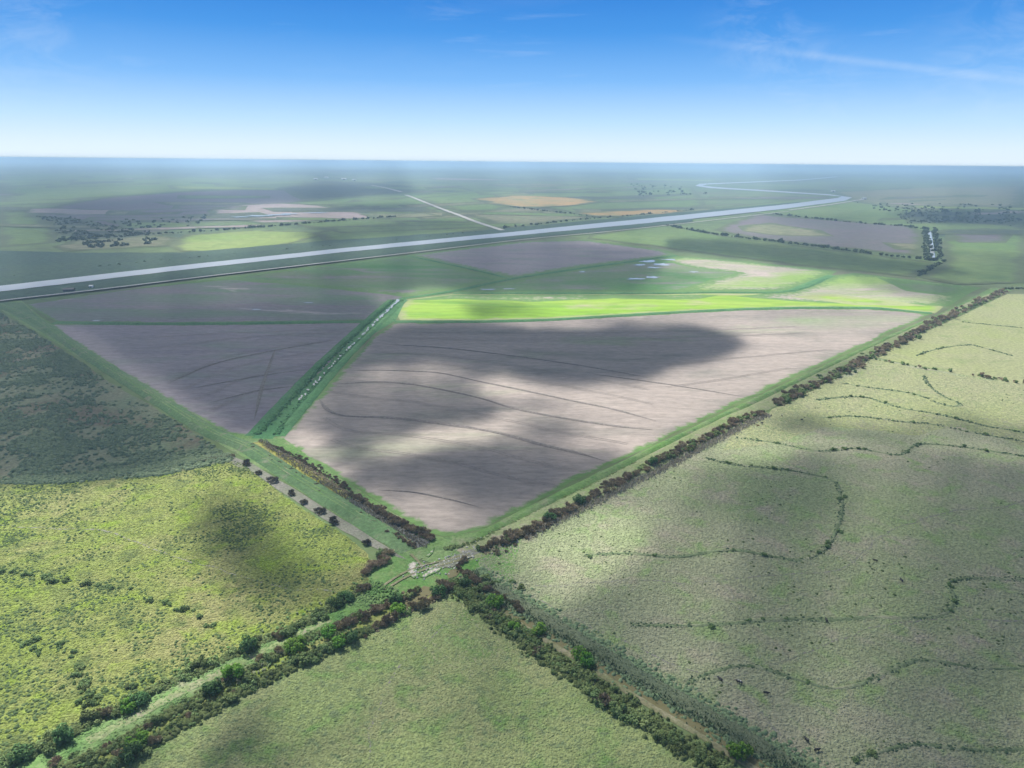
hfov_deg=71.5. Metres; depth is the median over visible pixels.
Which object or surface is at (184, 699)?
green shrub
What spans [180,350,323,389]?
tractor rut
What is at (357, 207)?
field
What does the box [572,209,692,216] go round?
field
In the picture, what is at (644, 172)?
field
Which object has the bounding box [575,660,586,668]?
green shrub
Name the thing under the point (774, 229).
field
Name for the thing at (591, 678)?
green shrub
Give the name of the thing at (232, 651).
green shrub
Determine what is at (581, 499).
tree
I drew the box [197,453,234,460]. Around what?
dead reeds
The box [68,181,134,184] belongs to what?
field
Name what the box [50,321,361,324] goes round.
field levee
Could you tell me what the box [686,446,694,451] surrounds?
green shrub
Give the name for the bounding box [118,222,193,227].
field
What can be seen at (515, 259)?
field
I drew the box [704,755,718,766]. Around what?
green shrub
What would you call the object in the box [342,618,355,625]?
dry shrub
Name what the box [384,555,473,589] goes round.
wheel track
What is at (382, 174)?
field
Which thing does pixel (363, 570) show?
dry shrub
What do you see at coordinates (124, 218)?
field
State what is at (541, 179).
field
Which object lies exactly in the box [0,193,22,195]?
field
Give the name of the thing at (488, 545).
dry shrub
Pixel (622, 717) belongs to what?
green shrub
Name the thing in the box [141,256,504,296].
field
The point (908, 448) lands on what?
contour ridge
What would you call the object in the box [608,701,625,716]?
green shrub
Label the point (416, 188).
field
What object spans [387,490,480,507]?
furrow
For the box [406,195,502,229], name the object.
gravel road
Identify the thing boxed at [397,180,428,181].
field
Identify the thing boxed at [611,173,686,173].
field
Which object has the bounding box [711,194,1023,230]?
field
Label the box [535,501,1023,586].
cattle path
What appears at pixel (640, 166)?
field
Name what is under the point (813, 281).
field levee
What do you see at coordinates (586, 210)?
field
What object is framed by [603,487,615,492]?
dry shrub
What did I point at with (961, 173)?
field
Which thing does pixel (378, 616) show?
ditch bed
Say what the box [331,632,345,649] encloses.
tree
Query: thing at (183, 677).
green shrub
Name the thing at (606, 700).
dry shrub
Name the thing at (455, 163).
field
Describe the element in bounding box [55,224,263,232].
field
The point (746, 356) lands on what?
tractor rut
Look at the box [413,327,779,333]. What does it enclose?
tractor rut
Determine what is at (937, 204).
field
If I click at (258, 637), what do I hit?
green shrub
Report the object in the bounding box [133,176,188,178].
field
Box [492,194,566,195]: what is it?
field
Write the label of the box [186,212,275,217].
field
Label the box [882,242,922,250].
field
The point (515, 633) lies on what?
green shrub
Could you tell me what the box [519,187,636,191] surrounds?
field
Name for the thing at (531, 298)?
field
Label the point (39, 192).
field
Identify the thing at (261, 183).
field
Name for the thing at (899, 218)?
field
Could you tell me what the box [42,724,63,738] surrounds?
green shrub
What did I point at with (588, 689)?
green shrub
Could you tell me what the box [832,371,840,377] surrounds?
green shrub
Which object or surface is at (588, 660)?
tree
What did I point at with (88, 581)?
green shrub
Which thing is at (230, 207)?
field
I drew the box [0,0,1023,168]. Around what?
sky
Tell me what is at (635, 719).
green shrub
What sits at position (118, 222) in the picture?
field
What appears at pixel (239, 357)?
furrow
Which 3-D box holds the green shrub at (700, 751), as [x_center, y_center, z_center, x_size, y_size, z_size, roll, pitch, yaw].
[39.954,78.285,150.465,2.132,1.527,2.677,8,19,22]
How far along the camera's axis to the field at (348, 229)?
1340.83 m
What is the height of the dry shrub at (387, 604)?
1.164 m
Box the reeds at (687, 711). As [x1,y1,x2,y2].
[459,569,807,767]
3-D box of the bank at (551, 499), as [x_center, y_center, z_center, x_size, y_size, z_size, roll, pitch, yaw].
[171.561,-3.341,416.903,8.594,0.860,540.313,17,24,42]
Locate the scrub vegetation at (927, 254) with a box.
[13,184,1023,289]
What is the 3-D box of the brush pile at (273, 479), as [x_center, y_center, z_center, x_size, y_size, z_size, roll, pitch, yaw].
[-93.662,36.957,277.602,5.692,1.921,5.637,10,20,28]
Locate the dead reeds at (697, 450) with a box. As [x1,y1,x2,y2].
[524,413,771,539]
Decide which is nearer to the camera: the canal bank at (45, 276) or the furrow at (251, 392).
the furrow at (251, 392)
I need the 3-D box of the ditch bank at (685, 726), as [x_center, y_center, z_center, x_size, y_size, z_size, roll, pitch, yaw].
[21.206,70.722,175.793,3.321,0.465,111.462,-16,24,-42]
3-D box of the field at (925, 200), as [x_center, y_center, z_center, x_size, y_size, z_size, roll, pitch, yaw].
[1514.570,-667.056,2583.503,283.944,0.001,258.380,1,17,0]
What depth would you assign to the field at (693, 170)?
13196.25 m
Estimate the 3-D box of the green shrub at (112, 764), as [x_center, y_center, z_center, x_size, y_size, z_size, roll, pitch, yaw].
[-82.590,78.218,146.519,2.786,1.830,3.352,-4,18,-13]
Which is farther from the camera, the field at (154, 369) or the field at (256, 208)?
the field at (256, 208)
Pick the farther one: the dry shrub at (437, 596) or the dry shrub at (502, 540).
the dry shrub at (502, 540)
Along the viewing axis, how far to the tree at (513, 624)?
189.60 m
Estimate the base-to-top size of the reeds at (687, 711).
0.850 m
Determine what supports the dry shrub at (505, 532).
on the track at (767, 404)
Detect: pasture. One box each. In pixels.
[0,317,215,484]
[0,463,368,748]
[125,594,691,767]
[411,596,508,677]
[513,359,1023,767]
[724,359,1023,449]
[876,294,1023,383]
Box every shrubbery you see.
[0,428,996,763]
[169,434,704,735]
[723,288,1014,424]
[726,290,1020,455]
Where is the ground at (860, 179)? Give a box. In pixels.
[0,159,1023,767]
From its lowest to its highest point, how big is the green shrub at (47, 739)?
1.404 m
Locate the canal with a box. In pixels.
[0,176,851,290]
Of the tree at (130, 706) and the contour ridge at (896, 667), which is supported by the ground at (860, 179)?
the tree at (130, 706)
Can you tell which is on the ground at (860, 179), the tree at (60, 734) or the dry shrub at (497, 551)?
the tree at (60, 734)
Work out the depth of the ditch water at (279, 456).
293.20 m
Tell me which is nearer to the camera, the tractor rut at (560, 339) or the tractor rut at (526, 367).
the tractor rut at (526, 367)
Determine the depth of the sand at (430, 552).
227.88 m
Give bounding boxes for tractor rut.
[122,332,326,352]
[127,332,337,352]
[167,339,333,380]
[171,340,331,380]
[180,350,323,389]
[184,350,327,389]
[197,364,309,399]
[323,418,573,471]
[325,391,626,444]
[326,417,574,469]
[327,390,625,442]
[330,440,554,486]
[334,439,554,484]
[369,361,648,403]
[387,352,646,388]
[395,333,794,339]
[396,353,645,389]
[400,326,791,332]
[408,334,780,339]
[408,361,653,403]
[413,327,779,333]
[666,349,825,364]
[668,368,790,387]
[675,350,823,364]
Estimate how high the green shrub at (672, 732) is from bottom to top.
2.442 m
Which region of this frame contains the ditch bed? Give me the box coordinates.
[77,594,431,767]
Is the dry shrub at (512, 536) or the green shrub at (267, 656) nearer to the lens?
the green shrub at (267, 656)
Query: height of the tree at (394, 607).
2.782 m
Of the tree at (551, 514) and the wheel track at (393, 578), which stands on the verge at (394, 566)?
the wheel track at (393, 578)
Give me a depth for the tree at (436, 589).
205.12 m
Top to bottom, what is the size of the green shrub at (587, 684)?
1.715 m
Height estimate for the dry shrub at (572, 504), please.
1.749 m
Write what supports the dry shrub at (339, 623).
on the undergrowth at (315, 472)
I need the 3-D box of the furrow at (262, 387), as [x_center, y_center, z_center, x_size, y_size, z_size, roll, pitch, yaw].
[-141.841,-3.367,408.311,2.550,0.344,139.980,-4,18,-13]
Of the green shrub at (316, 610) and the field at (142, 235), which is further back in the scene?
the field at (142, 235)
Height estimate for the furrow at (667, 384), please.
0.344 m
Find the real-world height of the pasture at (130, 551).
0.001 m
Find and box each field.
[0,165,59,166]
[0,173,277,201]
[0,175,94,177]
[0,180,77,182]
[0,184,54,186]
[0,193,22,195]
[0,198,86,205]
[0,206,31,210]
[0,211,57,246]
[0,223,121,229]
[0,229,492,276]
[23,208,124,214]
[26,280,402,321]
[34,190,322,235]
[39,179,77,180]
[41,216,141,236]
[41,317,359,436]
[45,183,159,187]
[49,169,123,171]
[52,236,182,251]
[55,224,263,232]
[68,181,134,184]
[72,233,173,240]
[82,217,279,220]
[105,211,181,215]
[106,216,219,223]
[114,176,185,179]
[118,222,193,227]
[125,207,227,214]
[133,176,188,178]
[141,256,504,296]
[147,163,200,164]
[156,202,253,204]
[161,172,250,174]
[167,185,285,190]
[168,230,319,250]
[170,168,247,168]
[171,204,246,209]
[177,195,269,198]
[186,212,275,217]
[191,182,212,183]
[207,203,369,223]
[213,181,308,185]
[257,170,349,175]
[264,207,436,211]
[276,217,469,222]
[277,309,928,535]
[279,181,411,199]
[288,191,483,213]
[292,218,404,227]
[296,163,348,165]
[299,183,338,186]
[301,166,359,167]
[312,165,372,166]
[314,168,394,168]
[318,217,493,240]
[323,223,532,232]
[328,204,363,206]
[331,206,379,207]
[347,197,408,201]
[348,165,395,166]
[356,186,473,190]
[360,213,440,218]
[367,173,399,174]
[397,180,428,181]
[398,293,942,319]
[399,202,487,206]
[409,240,674,277]
[410,170,463,170]
[413,294,716,301]
[414,212,459,219]
[417,184,705,212]
[423,163,488,163]
[425,186,462,188]
[429,178,503,179]
[442,211,542,215]
[454,187,556,191]
[457,256,836,292]
[471,195,601,207]
[471,207,591,227]
[476,191,518,194]
[477,212,633,216]
[488,184,568,184]
[489,177,590,180]
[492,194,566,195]
[515,184,587,188]
[519,185,655,191]
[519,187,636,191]
[519,192,610,192]
[547,179,614,181]
[556,196,654,198]
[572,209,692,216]
[573,209,712,212]
[581,186,698,192]
[588,224,935,276]
[592,193,689,199]
[599,196,758,202]
[600,206,714,210]
[608,165,665,166]
[609,172,679,172]
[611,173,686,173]
[617,181,712,181]
[627,178,722,181]
[637,177,675,178]
[653,169,735,171]
[660,166,726,169]
[663,257,833,291]
[693,172,766,173]
[705,166,774,168]
[707,196,836,198]
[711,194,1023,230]
[715,214,923,256]
[738,180,806,183]
[738,223,832,235]
[738,273,979,305]
[756,196,797,196]
[789,294,923,305]
[821,173,895,176]
[833,187,1023,210]
[869,173,934,176]
[877,214,1011,220]
[879,196,949,199]
[879,202,1008,205]
[879,278,973,295]
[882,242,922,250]
[899,210,1022,225]
[904,205,1023,209]
[907,168,963,169]
[909,199,945,201]
[910,210,1008,214]
[914,178,945,180]
[920,228,1023,284]
[931,229,1023,234]
[932,181,1023,186]
[940,173,983,173]
[946,228,1012,242]
[950,195,987,196]
[953,210,1023,216]
[965,175,1022,177]
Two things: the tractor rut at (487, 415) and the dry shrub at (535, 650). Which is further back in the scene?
the tractor rut at (487, 415)
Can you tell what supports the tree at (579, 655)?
on the ground at (860, 179)
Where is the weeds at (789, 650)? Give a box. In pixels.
[498,371,1023,765]
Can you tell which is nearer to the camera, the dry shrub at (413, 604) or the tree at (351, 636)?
the tree at (351, 636)
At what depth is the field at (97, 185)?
3254.59 m
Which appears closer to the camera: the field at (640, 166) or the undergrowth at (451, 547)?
the undergrowth at (451, 547)
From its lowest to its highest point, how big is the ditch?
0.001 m
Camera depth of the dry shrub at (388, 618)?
192.81 m
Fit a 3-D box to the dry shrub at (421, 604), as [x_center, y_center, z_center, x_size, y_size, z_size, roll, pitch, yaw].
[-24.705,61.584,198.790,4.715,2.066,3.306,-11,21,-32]
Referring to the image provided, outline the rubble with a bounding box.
[403,537,517,579]
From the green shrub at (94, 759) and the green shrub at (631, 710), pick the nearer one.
the green shrub at (94, 759)
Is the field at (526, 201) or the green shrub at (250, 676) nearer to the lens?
the green shrub at (250, 676)
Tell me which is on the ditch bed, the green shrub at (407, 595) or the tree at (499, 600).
the green shrub at (407, 595)
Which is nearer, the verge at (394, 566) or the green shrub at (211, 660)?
the green shrub at (211, 660)
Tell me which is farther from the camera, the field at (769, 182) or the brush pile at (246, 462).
the field at (769, 182)
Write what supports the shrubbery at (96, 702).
on the ground at (860, 179)
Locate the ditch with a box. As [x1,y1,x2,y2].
[252,298,406,438]
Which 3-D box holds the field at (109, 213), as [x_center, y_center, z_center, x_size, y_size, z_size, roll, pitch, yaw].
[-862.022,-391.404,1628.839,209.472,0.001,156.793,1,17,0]
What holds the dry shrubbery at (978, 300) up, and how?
on the verge at (440, 552)
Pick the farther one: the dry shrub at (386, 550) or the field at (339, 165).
the field at (339, 165)
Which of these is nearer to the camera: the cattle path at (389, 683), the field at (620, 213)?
the cattle path at (389, 683)
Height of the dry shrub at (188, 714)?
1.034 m
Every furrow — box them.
[167,341,326,383]
[195,370,300,387]
[206,386,291,403]
[254,348,275,418]
[319,399,600,459]
[341,381,651,429]
[353,370,651,419]
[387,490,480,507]
[390,344,648,377]
[589,373,737,395]
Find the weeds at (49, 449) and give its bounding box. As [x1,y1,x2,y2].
[0,312,233,484]
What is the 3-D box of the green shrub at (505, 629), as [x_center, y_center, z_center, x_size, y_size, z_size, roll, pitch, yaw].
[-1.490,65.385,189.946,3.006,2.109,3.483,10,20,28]
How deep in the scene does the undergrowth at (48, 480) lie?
283.21 m
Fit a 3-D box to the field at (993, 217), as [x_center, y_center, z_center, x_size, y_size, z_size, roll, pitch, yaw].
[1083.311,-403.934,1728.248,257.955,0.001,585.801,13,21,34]
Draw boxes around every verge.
[0,301,58,341]
[1,300,444,559]
[229,457,405,558]
[368,538,521,603]
[422,288,1012,563]
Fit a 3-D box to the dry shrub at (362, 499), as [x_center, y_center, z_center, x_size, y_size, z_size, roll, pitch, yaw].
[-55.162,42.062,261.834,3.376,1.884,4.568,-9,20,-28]
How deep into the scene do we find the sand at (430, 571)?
217.28 m
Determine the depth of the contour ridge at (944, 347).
492.15 m
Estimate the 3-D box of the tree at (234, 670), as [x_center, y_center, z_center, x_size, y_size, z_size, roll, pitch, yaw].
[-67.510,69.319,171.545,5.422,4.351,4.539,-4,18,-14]
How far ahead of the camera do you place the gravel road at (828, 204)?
2234.30 m
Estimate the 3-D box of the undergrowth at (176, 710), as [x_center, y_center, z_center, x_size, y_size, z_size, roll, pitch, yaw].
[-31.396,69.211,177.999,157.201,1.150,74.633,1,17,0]
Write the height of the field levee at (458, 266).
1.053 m
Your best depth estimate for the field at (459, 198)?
2409.30 m
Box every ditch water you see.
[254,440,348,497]
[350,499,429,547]
[396,586,431,607]
[457,577,772,767]
[928,232,934,257]
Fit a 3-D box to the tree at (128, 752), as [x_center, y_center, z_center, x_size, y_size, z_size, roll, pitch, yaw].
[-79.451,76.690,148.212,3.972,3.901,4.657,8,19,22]
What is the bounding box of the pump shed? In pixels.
[62,288,74,290]
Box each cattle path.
[0,524,334,591]
[366,619,454,764]
[484,565,805,758]
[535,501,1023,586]
[721,618,1023,677]
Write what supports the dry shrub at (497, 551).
on the verge at (394, 566)
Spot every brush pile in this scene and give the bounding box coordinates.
[241,459,250,465]
[266,476,278,483]
[288,489,295,494]
[312,507,325,514]
[329,516,339,524]
[361,539,371,544]
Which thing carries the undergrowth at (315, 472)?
on the verge at (440, 552)
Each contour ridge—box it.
[585,458,843,561]
[631,576,1023,626]
[686,658,1023,689]
[739,437,1020,456]
[815,396,1021,432]
[819,416,1019,440]
[842,383,922,396]
[855,743,1023,759]
[915,345,978,355]
[923,376,960,406]
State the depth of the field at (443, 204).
2063.29 m
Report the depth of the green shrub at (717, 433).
328.86 m
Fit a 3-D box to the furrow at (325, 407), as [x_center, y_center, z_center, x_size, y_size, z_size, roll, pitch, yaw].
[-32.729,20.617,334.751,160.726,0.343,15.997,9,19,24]
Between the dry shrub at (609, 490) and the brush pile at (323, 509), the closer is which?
the brush pile at (323, 509)
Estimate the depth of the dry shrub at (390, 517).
246.91 m
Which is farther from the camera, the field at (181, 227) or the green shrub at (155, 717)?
the field at (181, 227)
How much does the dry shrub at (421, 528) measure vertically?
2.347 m
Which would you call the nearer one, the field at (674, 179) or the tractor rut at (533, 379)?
the tractor rut at (533, 379)
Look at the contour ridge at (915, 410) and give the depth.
364.88 m
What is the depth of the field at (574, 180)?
4985.85 m
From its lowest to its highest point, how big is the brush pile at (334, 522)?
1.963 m
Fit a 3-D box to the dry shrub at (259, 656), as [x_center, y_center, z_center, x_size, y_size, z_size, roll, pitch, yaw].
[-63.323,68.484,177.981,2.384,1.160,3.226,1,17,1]
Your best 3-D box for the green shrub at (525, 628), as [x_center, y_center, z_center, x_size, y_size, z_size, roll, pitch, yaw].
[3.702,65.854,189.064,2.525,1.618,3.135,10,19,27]
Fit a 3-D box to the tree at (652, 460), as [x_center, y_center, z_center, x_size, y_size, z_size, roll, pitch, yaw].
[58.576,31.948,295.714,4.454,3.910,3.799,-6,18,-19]
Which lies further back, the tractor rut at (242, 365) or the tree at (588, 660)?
the tractor rut at (242, 365)
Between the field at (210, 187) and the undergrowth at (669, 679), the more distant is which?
the field at (210, 187)
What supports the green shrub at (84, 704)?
on the pasture at (130, 551)
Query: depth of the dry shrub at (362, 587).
206.43 m
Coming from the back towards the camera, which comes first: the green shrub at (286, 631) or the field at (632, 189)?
the field at (632, 189)
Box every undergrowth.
[0,578,735,767]
[12,452,232,484]
[253,299,402,434]
[255,292,1006,631]
[443,320,944,550]
[459,566,840,767]
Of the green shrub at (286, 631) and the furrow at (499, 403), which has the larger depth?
the furrow at (499, 403)
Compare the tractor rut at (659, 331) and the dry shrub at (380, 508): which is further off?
the tractor rut at (659, 331)
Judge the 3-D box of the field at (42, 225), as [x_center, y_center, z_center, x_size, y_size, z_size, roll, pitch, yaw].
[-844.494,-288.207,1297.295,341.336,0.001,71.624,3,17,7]
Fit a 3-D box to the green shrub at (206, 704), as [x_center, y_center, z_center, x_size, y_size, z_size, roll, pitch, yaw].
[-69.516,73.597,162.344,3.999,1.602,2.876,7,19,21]
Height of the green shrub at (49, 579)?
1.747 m
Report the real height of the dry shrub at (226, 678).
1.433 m
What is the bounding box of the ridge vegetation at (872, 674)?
[581,321,1023,760]
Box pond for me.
[447,569,459,577]
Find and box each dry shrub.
[47,755,63,767]
[92,706,113,716]
[102,741,111,747]
[111,748,123,755]
[143,722,152,729]
[146,735,161,745]
[184,711,191,717]
[219,675,230,682]
[254,653,262,661]
[271,632,283,640]
[273,645,283,652]
[333,620,343,629]
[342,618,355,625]
[345,617,355,623]
[354,584,365,592]
[358,495,365,501]
[359,567,370,573]
[359,610,371,621]
[362,583,371,590]
[363,563,372,570]
[367,559,380,566]
[369,603,380,612]
[374,620,383,625]
[376,557,390,564]
[376,604,385,612]
[377,506,386,512]
[380,554,390,563]
[381,548,394,554]
[381,610,398,622]
[381,620,387,626]
[383,512,391,517]
[383,602,390,607]
[387,514,398,522]
[393,518,403,523]
[400,518,408,524]
[407,589,416,593]
[407,601,416,607]
[412,525,426,531]
[417,600,431,609]
[432,593,440,598]
[435,579,449,584]
[459,555,466,560]
[473,577,482,582]
[481,585,492,590]
[485,542,493,548]
[486,536,498,544]
[493,549,499,554]
[499,535,510,544]
[503,528,512,534]
[506,532,516,540]
[513,528,523,535]
[513,602,522,608]
[520,525,527,532]
[527,525,535,533]
[530,520,542,525]
[532,645,543,654]
[542,514,554,521]
[548,508,559,514]
[563,507,571,511]
[565,501,577,506]
[590,492,598,497]
[593,692,614,705]
[599,480,612,485]
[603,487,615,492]
[677,441,686,445]
[788,389,796,393]
[799,384,809,387]
[824,376,832,381]
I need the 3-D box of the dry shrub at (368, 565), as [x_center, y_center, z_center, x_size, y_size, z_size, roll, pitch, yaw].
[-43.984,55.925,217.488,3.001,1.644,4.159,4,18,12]
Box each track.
[0,304,364,515]
[0,305,359,517]
[13,583,392,767]
[85,618,331,743]
[381,553,469,586]
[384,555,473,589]
[410,553,423,566]
[431,549,478,566]
[456,293,1001,559]
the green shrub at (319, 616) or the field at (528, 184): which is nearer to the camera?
the green shrub at (319, 616)
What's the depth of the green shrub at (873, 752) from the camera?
151.33 m
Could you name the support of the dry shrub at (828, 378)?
on the pasture at (956, 380)
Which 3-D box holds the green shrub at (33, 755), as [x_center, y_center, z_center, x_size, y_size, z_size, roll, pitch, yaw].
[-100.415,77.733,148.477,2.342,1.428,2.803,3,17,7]
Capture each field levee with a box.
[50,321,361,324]
[394,306,931,322]
[402,255,676,298]
[405,255,508,277]
[453,277,829,293]
[789,275,833,291]
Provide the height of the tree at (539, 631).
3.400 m
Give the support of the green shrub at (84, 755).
on the ground at (860, 179)
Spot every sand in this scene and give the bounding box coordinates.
[406,560,418,577]
[420,567,441,577]
[426,547,434,556]
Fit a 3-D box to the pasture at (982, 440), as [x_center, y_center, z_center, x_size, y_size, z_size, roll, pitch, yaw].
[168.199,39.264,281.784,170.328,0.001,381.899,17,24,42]
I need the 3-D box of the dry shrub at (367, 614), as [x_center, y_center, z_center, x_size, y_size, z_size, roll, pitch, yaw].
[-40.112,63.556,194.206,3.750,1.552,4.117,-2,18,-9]
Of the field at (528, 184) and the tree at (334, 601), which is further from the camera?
the field at (528, 184)
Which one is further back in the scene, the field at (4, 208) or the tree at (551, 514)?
the field at (4, 208)
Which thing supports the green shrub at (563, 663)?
on the ground at (860, 179)
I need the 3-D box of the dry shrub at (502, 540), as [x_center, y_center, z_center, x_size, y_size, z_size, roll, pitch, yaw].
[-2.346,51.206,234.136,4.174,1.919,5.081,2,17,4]
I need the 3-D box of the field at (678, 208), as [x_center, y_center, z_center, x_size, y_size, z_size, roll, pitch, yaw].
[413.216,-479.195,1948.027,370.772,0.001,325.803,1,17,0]
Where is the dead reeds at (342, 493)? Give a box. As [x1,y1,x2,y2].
[259,439,429,546]
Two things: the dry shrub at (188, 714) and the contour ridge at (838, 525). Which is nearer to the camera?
the dry shrub at (188, 714)
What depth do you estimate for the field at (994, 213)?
1897.26 m
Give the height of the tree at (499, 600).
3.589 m
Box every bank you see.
[0,202,799,285]
[0,219,692,299]
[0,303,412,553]
[245,300,390,435]
[273,300,407,435]
[454,315,936,541]
[476,579,808,767]
[495,607,758,767]
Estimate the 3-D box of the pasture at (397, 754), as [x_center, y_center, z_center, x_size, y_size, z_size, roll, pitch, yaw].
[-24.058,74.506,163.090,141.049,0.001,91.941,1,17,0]
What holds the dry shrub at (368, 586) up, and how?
on the undergrowth at (176, 710)
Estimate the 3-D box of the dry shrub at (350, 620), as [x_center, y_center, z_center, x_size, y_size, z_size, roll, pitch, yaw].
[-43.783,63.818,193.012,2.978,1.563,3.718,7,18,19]
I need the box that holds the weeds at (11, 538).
[0,461,363,754]
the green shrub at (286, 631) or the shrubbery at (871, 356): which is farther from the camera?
the shrubbery at (871, 356)
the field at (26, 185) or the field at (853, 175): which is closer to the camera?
the field at (26, 185)
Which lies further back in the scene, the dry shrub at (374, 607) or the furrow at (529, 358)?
the furrow at (529, 358)
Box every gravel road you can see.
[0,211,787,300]
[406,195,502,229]
[791,199,862,209]
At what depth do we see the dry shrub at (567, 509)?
254.00 m
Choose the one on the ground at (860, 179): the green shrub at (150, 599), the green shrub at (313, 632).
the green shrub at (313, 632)
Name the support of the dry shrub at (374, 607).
on the undergrowth at (315, 472)
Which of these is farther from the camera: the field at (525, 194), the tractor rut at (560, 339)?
the field at (525, 194)
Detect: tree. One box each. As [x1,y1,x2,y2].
[6,742,35,764]
[51,722,73,745]
[118,696,136,713]
[118,740,142,765]
[124,728,148,749]
[127,691,150,705]
[201,677,221,696]
[220,662,244,677]
[239,634,256,651]
[283,634,306,655]
[321,623,336,638]
[328,593,343,607]
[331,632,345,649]
[340,590,354,600]
[344,629,357,641]
[388,589,403,603]
[389,602,406,612]
[429,584,446,596]
[458,574,471,585]
[485,593,504,608]
[508,621,521,629]
[531,622,546,635]
[543,511,556,518]
[570,645,587,660]
[572,493,585,504]
[580,651,594,668]
[647,456,657,464]
[726,741,753,760]
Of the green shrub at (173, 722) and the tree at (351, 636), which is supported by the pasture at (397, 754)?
the tree at (351, 636)
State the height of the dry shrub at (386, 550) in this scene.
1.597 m
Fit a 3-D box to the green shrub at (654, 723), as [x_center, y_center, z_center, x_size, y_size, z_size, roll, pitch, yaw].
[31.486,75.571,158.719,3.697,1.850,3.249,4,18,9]
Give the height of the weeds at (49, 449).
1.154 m
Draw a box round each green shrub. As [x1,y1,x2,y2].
[0,754,6,761]
[0,761,12,767]
[3,749,22,766]
[23,752,37,761]
[29,741,55,755]
[34,742,44,753]
[40,573,50,579]
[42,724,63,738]
[43,736,55,741]
[44,576,54,583]
[60,576,69,582]
[68,751,78,758]
[74,664,86,671]
[74,728,83,736]
[77,748,94,761]
[79,709,101,722]
[81,578,91,585]
[81,698,93,707]
[82,718,96,728]
[84,690,95,697]
[84,713,103,725]
[84,750,99,765]
[88,756,107,767]
[93,693,103,699]
[103,756,118,767]
[109,742,124,751]
[110,706,125,716]
[118,735,128,742]
[129,683,137,689]
[137,744,152,757]
[144,596,153,602]
[147,689,154,700]
[150,714,165,722]
[155,685,166,692]
[159,676,169,683]
[165,723,176,730]
[168,717,182,726]
[173,670,183,677]
[178,673,192,681]
[179,697,190,703]
[180,605,189,611]
[181,665,193,672]
[188,708,198,715]
[189,654,208,668]
[189,698,203,710]
[197,701,212,711]
[201,655,219,666]
[220,693,237,704]
[225,646,236,655]
[240,679,257,691]
[242,672,258,682]
[251,634,261,640]
[257,678,266,686]
[262,668,275,677]
[263,652,278,662]
[278,625,297,636]
[290,619,304,626]
[290,651,309,667]
[298,617,307,625]
[306,630,315,638]
[307,645,319,656]
[308,653,321,663]
[310,612,329,622]
[311,607,326,615]
[317,640,333,652]
[327,606,337,611]
[333,631,341,636]
[350,611,363,620]
[375,548,382,555]
[398,607,410,614]
[403,591,414,598]
[448,577,457,581]
[457,590,466,597]
[467,602,479,611]
[472,584,483,591]
[478,601,489,611]
[479,581,489,586]
[480,604,493,612]
[481,573,490,579]
[485,611,493,618]
[494,614,505,623]
[501,625,510,632]
[507,627,522,637]
[517,583,524,589]
[522,626,531,632]
[524,637,540,645]
[531,646,545,657]
[544,652,555,661]
[556,656,565,666]
[557,657,568,664]
[561,662,571,672]
[568,666,579,676]
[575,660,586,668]
[578,668,590,678]
[582,681,593,688]
[583,683,596,693]
[584,673,596,683]
[590,688,599,698]
[593,698,604,708]
[598,679,609,688]
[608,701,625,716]
[609,683,619,691]
[610,694,619,704]
[617,697,624,703]
[618,714,632,723]
[622,691,633,701]
[624,703,635,713]
[627,706,643,715]
[629,694,639,706]
[632,712,643,724]
[635,705,651,717]
[637,715,650,727]
[645,716,660,727]
[651,729,666,739]
[660,731,670,744]
[666,730,684,744]
[670,741,684,755]
[672,728,682,736]
[679,741,690,751]
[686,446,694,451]
[693,750,707,763]
[695,739,709,750]
[696,747,705,754]
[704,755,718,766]
[709,429,720,435]
[715,761,734,767]
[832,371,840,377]
[866,747,877,757]
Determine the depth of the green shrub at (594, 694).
166.45 m
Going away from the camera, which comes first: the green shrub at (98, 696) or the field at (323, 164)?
the green shrub at (98, 696)
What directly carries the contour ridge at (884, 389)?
on the pasture at (982, 440)
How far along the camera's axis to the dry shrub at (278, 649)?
180.78 m
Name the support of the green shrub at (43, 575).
on the pasture at (130, 551)
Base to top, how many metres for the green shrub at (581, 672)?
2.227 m

